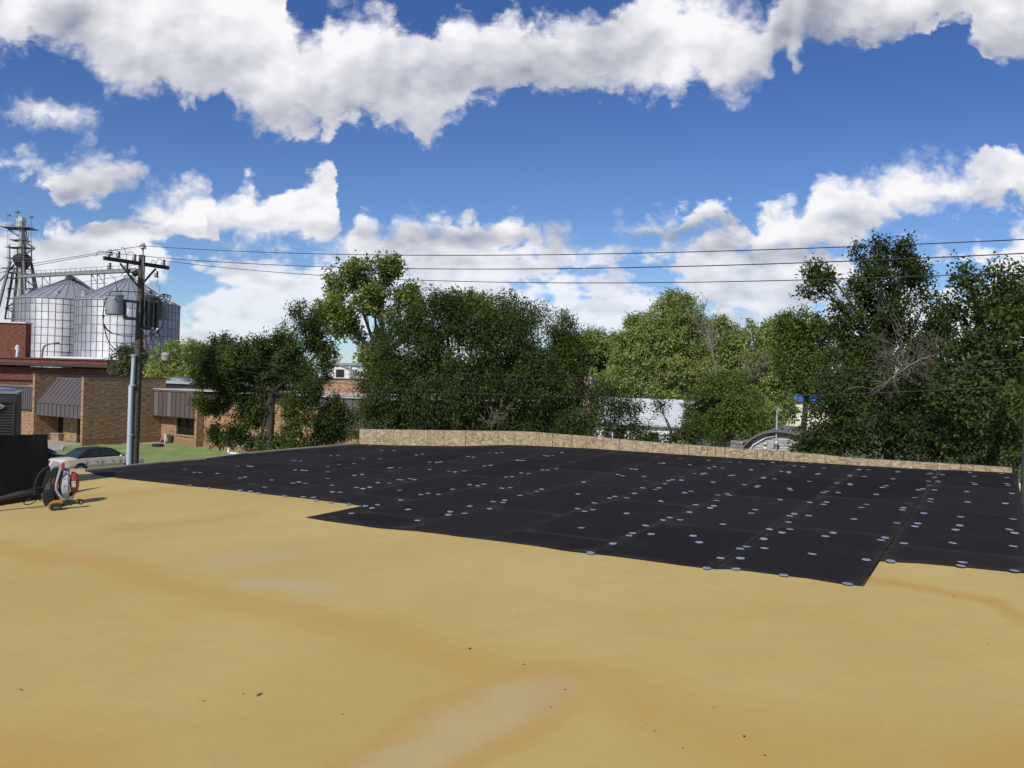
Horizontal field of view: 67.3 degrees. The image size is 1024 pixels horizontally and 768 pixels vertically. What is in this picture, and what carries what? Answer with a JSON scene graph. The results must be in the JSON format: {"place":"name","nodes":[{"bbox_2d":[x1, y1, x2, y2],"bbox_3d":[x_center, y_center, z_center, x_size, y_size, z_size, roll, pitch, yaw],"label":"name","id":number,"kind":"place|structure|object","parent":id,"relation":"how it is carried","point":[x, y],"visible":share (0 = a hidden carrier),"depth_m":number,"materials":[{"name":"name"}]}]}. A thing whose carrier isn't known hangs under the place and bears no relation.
{"place":"outdoors","nodes":[
{"label":"outdoors","id":0,"kind":"place"},
{"bbox_2d":[48,440,79,449],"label":"parking lot","id":1,"kind":"structure","parent":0,"point":[54,445],"depth_m":65.49,"materials":[{"name":"concrete"}]},
{"bbox_2d":[55,443,247,462],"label":"lawn","id":2,"kind":"structure","parent":0,"point":[165,452],"depth_m":61.41,"materials":[{"name":"green plant"}]},
{"bbox_2d":[95,243,170,464],"bbox_3d":[-14.741,0.144,29.649,1.188,11.290,3.063,2,0,44],"label":"utility pole","id":3,"kind":"object","parent":2,"relation":"on","point":[151,310],"visible":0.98,"depth_m":29.86,"materials":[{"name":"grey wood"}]},
{"bbox_2d":[0,253,105,272],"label":"power line","id":4,"kind":"object","parent":3,"relation":"attached to","point":[56,261],"visible":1,"depth_m":31.03,"materials":[{"name":"black metal"}]},
{"bbox_2d":[3,246,139,268],"bbox_3d":[-21.757,-5.386,34.735,17.506,0.441,0.022,2,0,33],"label":"power line","id":5,"kind":"object","parent":3,"relation":"attached to","point":[70,257],"visible":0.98,"depth_m":32.89,"materials":[{"name":"black metal"}]},
{"bbox_2d":[114,253,1023,268],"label":"power line","id":6,"kind":"object","parent":3,"relation":"attached to","point":[637,267],"visible":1,"depth_m":16.77,"materials":[{"name":"black metal"}]},
{"bbox_2d":[144,348,1015,375],"bbox_3d":[-2.152,-0.671,22.085,29.261,0.773,0.010,2,0,33],"label":"power line","id":7,"kind":"object","parent":3,"relation":"attached to","point":[646,374],"visible":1,"depth_m":19.38,"materials":[{"name":"black metal"}]},
{"bbox_2d":[148,352,1018,380],"bbox_3d":[-2.152,-0.536,22.085,29.262,0.788,0.010,2,0,33],"label":"power line","id":8,"kind":"object","parent":3,"relation":"attached to","point":[654,380],"visible":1,"depth_m":17.94,"materials":[{"name":"black metal"}]},
{"bbox_2d":[154,354,1018,397],"bbox_3d":[-1.877,-0.295,22.102,28.829,1.085,0.016,2,0,33],"label":"power line","id":9,"kind":"object","parent":3,"relation":"attached to","point":[651,397],"visible":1,"depth_m":18.64,"materials":[{"name":"black metal"}]},
{"bbox_2d":[150,239,1023,255],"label":"power line","id":10,"kind":"object","parent":3,"relation":"attached to","point":[636,253],"visible":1,"depth_m":18.42,"materials":[{"name":"black metal"}]},
{"bbox_2d":[168,261,1023,282],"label":"power line","id":11,"kind":"object","parent":3,"relation":"attached to","point":[647,282],"visible":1,"depth_m":19.21,"materials":[{"name":"black metal"}]},
{"bbox_2d":[160,429,172,442],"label":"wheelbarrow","id":12,"kind":"object","parent":2,"relation":"on","point":[168,438],"visible":0.94,"depth_m":68.33,"materials":[{"name":"paint"}]},
{"bbox_2d":[180,297,359,452],"bbox_3d":[-10.663,1.072,34.004,7.998,9.886,3.482,2,0,0],"label":"broadleaf tree","id":13,"kind":"object","parent":2,"relation":"on","point":[278,350],"visible":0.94,"depth_m":33.67,"materials":[{"name":"green plant"}]},
{"bbox_2d":[316,362,366,378],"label":"white warehouse","id":14,"kind":"structure","parent":0,"point":[347,368],"depth_m":118.00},
{"bbox_2d":[0,0,1023,374],"label":"sky","id":15,"kind":"structure","parent":0,"point":[518,129],"materials":[{"name":"blue"}]},
{"bbox_2d":[21,384,1020,481],"bbox_3d":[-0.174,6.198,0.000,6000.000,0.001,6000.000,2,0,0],"label":"ground","id":16,"kind":"structure","parent":0,"point":[851,455],"depth_m":79.79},
{"bbox_2d":[0,211,38,321],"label":"elevator tower","id":17,"kind":"structure","parent":16,"relation":"on","point":[22,257],"depth_m":123.30,"materials":[{"name":"metal"}]},
{"bbox_2d":[41,342,59,357],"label":"street lamp","id":18,"kind":"object","parent":16,"relation":"on","point":[42,351],"visible":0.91,"depth_m":105.89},
{"bbox_2d":[14,276,94,367],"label":"grain bin","id":19,"kind":"object","parent":16,"relation":"on","point":[48,312],"visible":0.29,"depth_m":108.54,"materials":[{"name":"metal"}]},
{"bbox_2d":[17,265,137,291],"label":"conveyor catwalk","id":20,"kind":"object","parent":19,"relation":"on","point":[77,273],"visible":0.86,"depth_m":111.86,"materials":[{"name":"metal"}]},
{"bbox_2d":[48,448,62,458],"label":"parked car","id":21,"kind":"object","parent":16,"relation":"on","point":[52,454],"visible":0.1,"depth_m":48.12,"materials":[{"name":"blue paint"}]},
{"bbox_2d":[0,321,115,384],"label":"brown brick hall","id":22,"kind":"structure","parent":16,"relation":"on","point":[15,351],"depth_m":92.00,"materials":[{"name":"brick"}]},
{"bbox_2d":[49,446,143,467],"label":"parked car","id":23,"kind":"object","parent":16,"relation":"on","point":[90,457],"visible":0.5,"depth_m":46.80,"materials":[{"name":"beige paint"}]},
{"bbox_2d":[72,275,180,369],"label":"grain bin","id":24,"kind":"object","parent":16,"relation":"on","point":[89,338],"visible":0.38,"depth_m":98.45,"materials":[{"name":"metal"}]},
{"bbox_2d":[107,341,152,376],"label":"broadleaf tree","id":25,"kind":"object","parent":16,"relation":"on","point":[120,366],"visible":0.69,"depth_m":87.67,"materials":[{"name":"green plant"}]},
{"bbox_2d":[142,336,232,384],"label":"broadleaf tree","id":26,"kind":"object","parent":16,"relation":"on","point":[169,369],"visible":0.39,"depth_m":83.00,"materials":[{"name":"green plant"}]},
{"bbox_2d":[0,373,533,450],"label":"brick office","id":27,"kind":"structure","parent":16,"relation":"on","point":[87,409],"depth_m":67.16,"materials":[{"name":"brick"}]},
{"bbox_2d":[58,417,62,432],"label":"window","id":28,"kind":"structure","parent":27,"relation":"in","point":[60,430],"depth_m":69.62,"materials":[{"name":"black glass"}]},
{"bbox_2d":[174,418,193,436],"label":"window","id":29,"kind":"structure","parent":27,"relation":"in","point":[185,426],"depth_m":67.88,"materials":[{"name":"black glass"}]},
{"bbox_2d":[285,358,314,389],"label":"broadleaf tree","id":30,"kind":"object","parent":16,"relation":"on","point":[302,373],"visible":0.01,"depth_m":129.37,"materials":[{"name":"green plant"}]},
{"bbox_2d":[309,249,494,396],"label":"broadleaf tree","id":31,"kind":"object","parent":16,"relation":"on","point":[371,296],"visible":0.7,"depth_m":57.59,"materials":[{"name":"green plant"}]},
{"bbox_2d":[342,283,575,442],"bbox_3d":[-1.997,1.207,29.902,9.130,10.106,4.228,2,0,0],"label":"broadleaf tree","id":32,"kind":"object","parent":16,"relation":"on","point":[459,411],"visible":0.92,"depth_m":29.44,"materials":[{"name":"green plant"}]},
{"bbox_2d":[478,399,512,430],"bbox_3d":[-0.595,3.356,26.572,1.307,5.658,0.587,2,0,0],"label":"dead tree","id":33,"kind":"object","parent":16,"relation":"on","point":[496,420],"visible":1,"depth_m":26.50,"materials":[{"name":"grey wood"}]},
{"bbox_2d":[0,429,1023,767],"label":"flat roofed building","id":34,"kind":"structure","parent":16,"relation":"on","point":[152,625],"depth_m":4.97,"materials":[{"name":"plastic"}]},
{"bbox_2d":[0,387,23,434],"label":"air conditioner","id":35,"kind":"object","parent":34,"relation":"on","point":[10,409],"visible":0.58,"depth_m":12.55,"materials":[{"name":"silver metal"}]},
{"bbox_2d":[0,434,48,505],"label":"leaning board","id":36,"kind":"object","parent":34,"relation":"on","point":[24,460],"visible":0.91,"depth_m":11.52,"materials":[{"name":"black"}]},
{"bbox_2d":[0,461,78,504],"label":"backpack blower","id":37,"kind":"object","parent":34,"relation":"on","point":[49,491],"visible":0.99,"depth_m":10.90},
{"bbox_2d":[44,499,88,510],"bbox_3d":[-6.154,1.679,10.715,0.632,0.129,0.167,2,0,-31],"label":"reciprocating saw","id":38,"kind":"object","parent":34,"relation":"on","point":[55,505],"visible":1,"depth_m":10.64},
{"bbox_2d":[87,469,120,474],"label":"cover board","id":39,"kind":"object","parent":34,"relation":"on","point":[97,472],"visible":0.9,"depth_m":14.96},
{"bbox_2d":[98,464,222,479],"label":"cover board","id":40,"kind":"object","parent":34,"relation":"on","point":[141,473],"visible":0.91,"depth_m":14.84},
{"bbox_2d":[100,458,228,471],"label":"cover board","id":41,"kind":"object","parent":34,"relation":"on","point":[139,467],"visible":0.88,"depth_m":15.95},
{"bbox_2d":[131,475,198,483],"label":"cover board","id":42,"kind":"object","parent":34,"relation":"on","point":[165,479],"visible":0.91,"depth_m":13.64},
{"bbox_2d":[160,462,301,478],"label":"cover board","id":43,"kind":"object","parent":34,"relation":"on","point":[228,471],"visible":0.88,"depth_m":14.83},
{"bbox_2d":[173,470,306,488],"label":"cover board","id":44,"kind":"object","parent":34,"relation":"on","point":[233,480],"visible":0.88,"depth_m":13.51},
{"bbox_2d":[192,454,310,466],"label":"cover board","id":45,"kind":"object","parent":34,"relation":"on","point":[247,460],"visible":0.88,"depth_m":16.68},
{"bbox_2d":[217,484,294,493],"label":"cover board","id":46,"kind":"object","parent":34,"relation":"on","point":[261,489],"visible":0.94,"depth_m":12.33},
{"bbox_2d":[215,449,307,458],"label":"cover board","id":47,"kind":"object","parent":34,"relation":"on","point":[257,454],"visible":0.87,"depth_m":18.03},
{"bbox_2d":[249,468,395,488],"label":"cover board","id":48,"kind":"object","parent":34,"relation":"on","point":[296,482],"visible":0.89,"depth_m":13.52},
{"bbox_2d":[281,445,381,455],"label":"cover board","id":49,"kind":"object","parent":34,"relation":"on","point":[318,452],"visible":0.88,"depth_m":18.75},
{"bbox_2d":[267,458,397,473],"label":"cover board","id":50,"kind":"object","parent":34,"relation":"on","point":[331,465],"visible":0.9,"depth_m":15.38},
{"bbox_2d":[306,444,360,449],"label":"cover board","id":51,"kind":"object","parent":34,"relation":"on","point":[329,447],"visible":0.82,"depth_m":19.65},
{"bbox_2d":[268,478,410,500],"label":"cover board","id":52,"kind":"object","parent":34,"relation":"on","point":[321,492],"visible":0.9,"depth_m":12.17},
{"bbox_2d":[306,494,412,520],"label":"cover board","id":53,"kind":"object","parent":34,"relation":"on","point":[360,501],"visible":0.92,"depth_m":10.78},
{"bbox_2d":[357,444,398,446],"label":"cover board","id":54,"kind":"object","parent":34,"relation":"on","point":[377,445],"visible":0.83,"depth_m":20.04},
{"bbox_2d":[325,512,433,529],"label":"cover board","id":55,"kind":"object","parent":34,"relation":"on","point":[380,521],"visible":0.9,"depth_m":9.41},
{"bbox_2d":[351,445,433,452],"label":"cover board","id":56,"kind":"object","parent":34,"relation":"on","point":[396,448],"visible":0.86,"depth_m":18.73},
{"bbox_2d":[358,447,460,459],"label":"cover board","id":57,"kind":"object","parent":34,"relation":"on","point":[410,453],"visible":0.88,"depth_m":17.39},
{"bbox_2d":[351,454,470,470],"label":"cover board","id":58,"kind":"object","parent":34,"relation":"on","point":[410,462],"visible":0.87,"depth_m":15.58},
{"bbox_2d":[360,461,492,481],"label":"cover board","id":59,"kind":"object","parent":34,"relation":"on","point":[439,469],"visible":0.92,"depth_m":14.07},
{"bbox_2d":[354,474,504,499],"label":"cover board","id":60,"kind":"object","parent":34,"relation":"on","point":[435,486],"visible":0.89,"depth_m":12.20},
{"bbox_2d":[363,487,536,519],"bbox_3d":[-0.791,1.664,10.760,1.214,0.148,2.434,2,0,33],"label":"cover board","id":61,"kind":"object","parent":34,"relation":"on","point":[436,507],"visible":0.84,"depth_m":10.62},
{"bbox_2d":[431,446,473,447],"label":"cover board","id":62,"kind":"object","parent":34,"relation":"on","point":[451,446],"visible":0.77,"depth_m":18.71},
{"bbox_2d":[433,445,520,454],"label":"cover board","id":63,"kind":"object","parent":34,"relation":"on","point":[474,450],"visible":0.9,"depth_m":17.37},
{"bbox_2d":[402,507,564,539],"bbox_3d":[-0.298,1.673,9.270,1.211,0.122,1.706,2,0,33],"label":"cover board","id":64,"kind":"object","parent":34,"relation":"on","point":[484,523],"visible":0.92,"depth_m":9.16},
{"bbox_2d":[447,447,553,464],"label":"cover board","id":65,"kind":"object","parent":34,"relation":"on","point":[498,457],"visible":0.89,"depth_m":16.07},
{"bbox_2d":[451,458,573,478],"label":"cover board","id":66,"kind":"object","parent":34,"relation":"on","point":[508,469],"visible":0.89,"depth_m":14.28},
{"bbox_2d":[473,468,606,492],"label":"cover board","id":67,"kind":"object","parent":34,"relation":"on","point":[546,480],"visible":0.9,"depth_m":12.72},
{"bbox_2d":[512,445,568,449],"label":"cover board","id":68,"kind":"object","parent":34,"relation":"on","point":[540,447],"visible":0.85,"depth_m":17.42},
{"bbox_2d":[490,530,616,553],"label":"cover board","id":69,"kind":"object","parent":34,"relation":"on","point":[566,543],"visible":0.9,"depth_m":8.11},
{"bbox_2d":[488,484,641,514],"bbox_3d":[0.826,1.639,11.016,1.211,0.150,2.434,2,0,33],"label":"cover board","id":70,"kind":"object","parent":34,"relation":"on","point":[566,499],"visible":0.87,"depth_m":10.88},
{"bbox_2d":[524,447,618,460],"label":"cover board","id":71,"kind":"object","parent":34,"relation":"on","point":[573,454],"visible":0.89,"depth_m":16.14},
{"bbox_2d":[550,453,660,472],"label":"cover board","id":72,"kind":"object","parent":34,"relation":"on","point":[607,462],"visible":0.91,"depth_m":14.74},
{"bbox_2d":[520,499,695,540],"bbox_3d":[1.250,1.651,9.418,1.214,0.145,2.434,2,0,33],"label":"cover board","id":73,"kind":"object","parent":34,"relation":"on","point":[610,520],"visible":0.86,"depth_m":9.25,"materials":[{"name":"rubber"}]},
{"bbox_2d":[573,465,695,488],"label":"cover board","id":74,"kind":"object","parent":34,"relation":"on","point":[631,477],"visible":0.89,"depth_m":12.97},
{"bbox_2d":[610,450,671,456],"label":"cover board","id":75,"kind":"object","parent":34,"relation":"on","point":[641,453],"visible":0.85,"depth_m":16.15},
{"bbox_2d":[594,523,763,568],"bbox_3d":[1.758,1.657,7.957,1.213,0.125,1.748,2,0,33],"label":"cover board","id":76,"kind":"object","parent":34,"relation":"on","point":[674,544],"visible":0.91,"depth_m":7.82,"materials":[{"name":"black"}]},
{"bbox_2d":[613,478,747,506],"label":"cover board","id":77,"kind":"object","parent":34,"relation":"on","point":[671,491],"visible":0.86,"depth_m":11.34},
{"bbox_2d":[637,454,729,469],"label":"cover board","id":78,"kind":"object","parent":34,"relation":"on","point":[683,461],"visible":0.91,"depth_m":14.87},
{"bbox_2d":[676,462,783,482],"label":"cover board","id":79,"kind":"object","parent":34,"relation":"on","point":[741,472],"visible":0.86,"depth_m":13.38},
{"bbox_2d":[660,495,811,533],"bbox_3d":[2.894,1.628,9.720,1.213,0.143,2.434,2,0,33],"label":"cover board","id":80,"kind":"object","parent":34,"relation":"on","point":[733,512],"visible":0.88,"depth_m":9.54,"materials":[{"name":"black"}]},
{"bbox_2d":[721,458,793,465],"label":"cover board","id":81,"kind":"object","parent":34,"relation":"on","point":[759,461],"visible":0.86,"depth_m":14.86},
{"bbox_2d":[724,474,843,500],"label":"cover board","id":82,"kind":"object","parent":34,"relation":"on","point":[777,486],"visible":0.91,"depth_m":11.64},
{"bbox_2d":[713,526,893,585],"bbox_3d":[2.920,1.647,7.505,1.213,0.138,2.230,2,0,33],"label":"cover board","id":83,"kind":"object","parent":34,"relation":"on","point":[838,557],"visible":0.88,"depth_m":7.33,"materials":[{"name":"black"}]},
{"bbox_2d":[769,462,863,478],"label":"cover board","id":84,"kind":"object","parent":34,"relation":"on","point":[832,471],"visible":0.88,"depth_m":13.55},
{"bbox_2d":[777,496,916,537],"bbox_3d":[4.186,1.612,9.472,1.213,0.145,2.434,2,0,33],"label":"cover board","id":85,"kind":"object","parent":34,"relation":"on","point":[877,517],"visible":0.91,"depth_m":9.30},
{"bbox_2d":[821,476,931,503],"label":"cover board","id":86,"kind":"object","parent":34,"relation":"on","point":[896,490],"visible":0.86,"depth_m":11.39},
{"bbox_2d":[852,466,939,481],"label":"cover board","id":87,"kind":"object","parent":34,"relation":"on","point":[903,473],"visible":0.85,"depth_m":13.15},
{"bbox_2d":[863,545,1023,586],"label":"cover board","id":88,"kind":"object","parent":34,"relation":"on","point":[901,554],"visible":0.88,"depth_m":7.11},
{"bbox_2d":[890,508,1023,557],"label":"cover board","id":89,"kind":"object","parent":34,"relation":"on","point":[984,533],"visible":0.99,"depth_m":8.26,"materials":[{"name":"black"}]},
{"bbox_2d":[915,485,1023,515],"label":"cover board","id":90,"kind":"object","parent":34,"relation":"on","point":[979,499],"visible":0.98,"depth_m":10.33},
{"bbox_2d":[931,470,1019,489],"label":"cover board","id":91,"kind":"object","parent":34,"relation":"on","point":[979,478],"visible":0.95,"depth_m":12.30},
{"bbox_2d":[477,287,606,433],"bbox_3d":[1.217,1.100,32.932,6.076,10.491,3.069,2,0,0],"label":"broadleaf tree","id":92,"kind":"object","parent":16,"relation":"on","point":[562,341],"visible":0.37,"depth_m":32.60,"materials":[{"name":"green plant"}]},
{"bbox_2d":[558,323,632,403],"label":"broadleaf tree","id":93,"kind":"object","parent":16,"relation":"on","point":[602,342],"visible":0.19,"depth_m":86.53,"materials":[{"name":"green plant"}]},
{"bbox_2d":[542,370,665,442],"bbox_3d":[3.297,2.941,27.039,4.548,6.906,2.315,2,0,0],"label":"shrub","id":94,"kind":"object","parent":16,"relation":"on","point":[588,418],"visible":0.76,"depth_m":26.85,"materials":[{"name":"green plant"}]},
{"bbox_2d":[594,287,736,399],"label":"broadleaf tree","id":95,"kind":"object","parent":16,"relation":"on","point":[656,342],"visible":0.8,"depth_m":80.20,"materials":[{"name":"green plant"}]},
{"bbox_2d":[639,392,729,446],"bbox_3d":[6.237,3.321,29.046,3.797,6.311,2.009,2,0,0],"label":"shrub","id":96,"kind":"object","parent":16,"relation":"on","point":[691,436],"visible":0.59,"depth_m":28.92,"materials":[{"name":"green plant"}]},
{"bbox_2d":[687,292,724,442],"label":"dead tree","id":97,"kind":"object","parent":16,"relation":"on","point":[711,346],"visible":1,"depth_m":61.88,"materials":[{"name":"grey wood"}]},
{"bbox_2d":[677,366,773,446],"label":"broadleaf tree","id":98,"kind":"object","parent":16,"relation":"on","point":[727,417],"visible":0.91,"depth_m":46.43,"materials":[{"name":"green plant"}]},
{"bbox_2d":[730,438,748,447],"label":"lean to roof","id":99,"kind":"object","parent":16,"relation":"on","point":[736,444],"visible":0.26,"depth_m":45.43,"materials":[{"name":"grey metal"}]},
{"bbox_2d":[700,312,799,425],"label":"broadleaf tree","id":100,"kind":"object","parent":16,"relation":"on","point":[734,339],"visible":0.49,"depth_m":75.09,"materials":[{"name":"green plant"}]},
{"bbox_2d":[732,339,775,390],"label":"dead tree","id":101,"kind":"object","parent":16,"relation":"on","point":[760,368],"visible":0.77,"depth_m":60.53,"materials":[{"name":"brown wood"}]},
{"bbox_2d":[733,395,787,439],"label":"shrub","id":102,"kind":"object","parent":16,"relation":"on","point":[771,410],"visible":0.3,"depth_m":51.70,"materials":[{"name":"green plant"}]},
{"bbox_2d":[766,303,852,428],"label":"broadleaf tree","id":103,"kind":"object","parent":16,"relation":"on","point":[799,342],"visible":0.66,"depth_m":57.44,"materials":[{"name":"green plant"}]},
{"bbox_2d":[826,373,881,417],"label":"broadleaf tree","id":104,"kind":"object","parent":16,"relation":"on","point":[865,410],"visible":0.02,"depth_m":116.46,"materials":[{"name":"green plant"}]},
{"bbox_2d":[773,343,982,463],"bbox_3d":[11.538,2.680,23.984,6.905,7.920,2.832,2,0,0],"label":"broadleaf tree","id":105,"kind":"object","parent":16,"relation":"on","point":[826,436],"visible":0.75,"depth_m":23.68,"materials":[{"name":"green plant"}]},
{"bbox_2d":[789,228,968,459],"bbox_3d":[12.850,0.579,26.939,6.244,12.169,2.672,2,0,0],"label":"broadleaf tree","id":106,"kind":"object","parent":16,"relation":"on","point":[878,319],"visible":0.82,"depth_m":26.74,"materials":[{"name":"green plant"}]},
{"bbox_2d":[844,312,957,459],"bbox_3d":[11.777,2.191,22.994,4.790,8.680,2.858,2,0,-24],"label":"dead tree","id":107,"kind":"object","parent":16,"relation":"on","point":[913,363],"visible":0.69,"depth_m":22.42,"materials":[{"name":"grey wood"}]},
{"bbox_2d":[893,369,942,433],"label":"broadleaf tree","id":108,"kind":"object","parent":16,"relation":"on","point":[908,398],"visible":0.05,"depth_m":123.02,"materials":[{"name":"green plant"}]},
{"bbox_2d":[917,249,1023,482],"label":"broadleaf tree","id":109,"kind":"object","parent":16,"relation":"on","point":[998,439],"visible":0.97,"depth_m":19.72,"materials":[{"name":"green plant"}]},
{"bbox_2d":[1020,387,1023,509],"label":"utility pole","id":110,"kind":"object","parent":16,"relation":"on","point":[1022,476],"visible":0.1,"depth_m":14.43,"materials":[{"name":"brown wood"}]},
{"bbox_2d":[583,370,596,433],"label":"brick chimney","id":111,"kind":"object","parent":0,"point":[592,381],"visible":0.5,"depth_m":68.69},
{"bbox_2d":[582,397,710,444],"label":"white roofed house","id":112,"kind":"structure","parent":0,"point":[674,413],"depth_m":72.17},
{"bbox_2d":[742,408,827,453],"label":"weathered shed","id":113,"kind":"structure","parent":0,"point":[776,439],"depth_m":40.16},
{"bbox_2d":[783,393,830,430],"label":"blue roofed building","id":114,"kind":"structure","parent":0,"point":[801,398],"depth_m":92.00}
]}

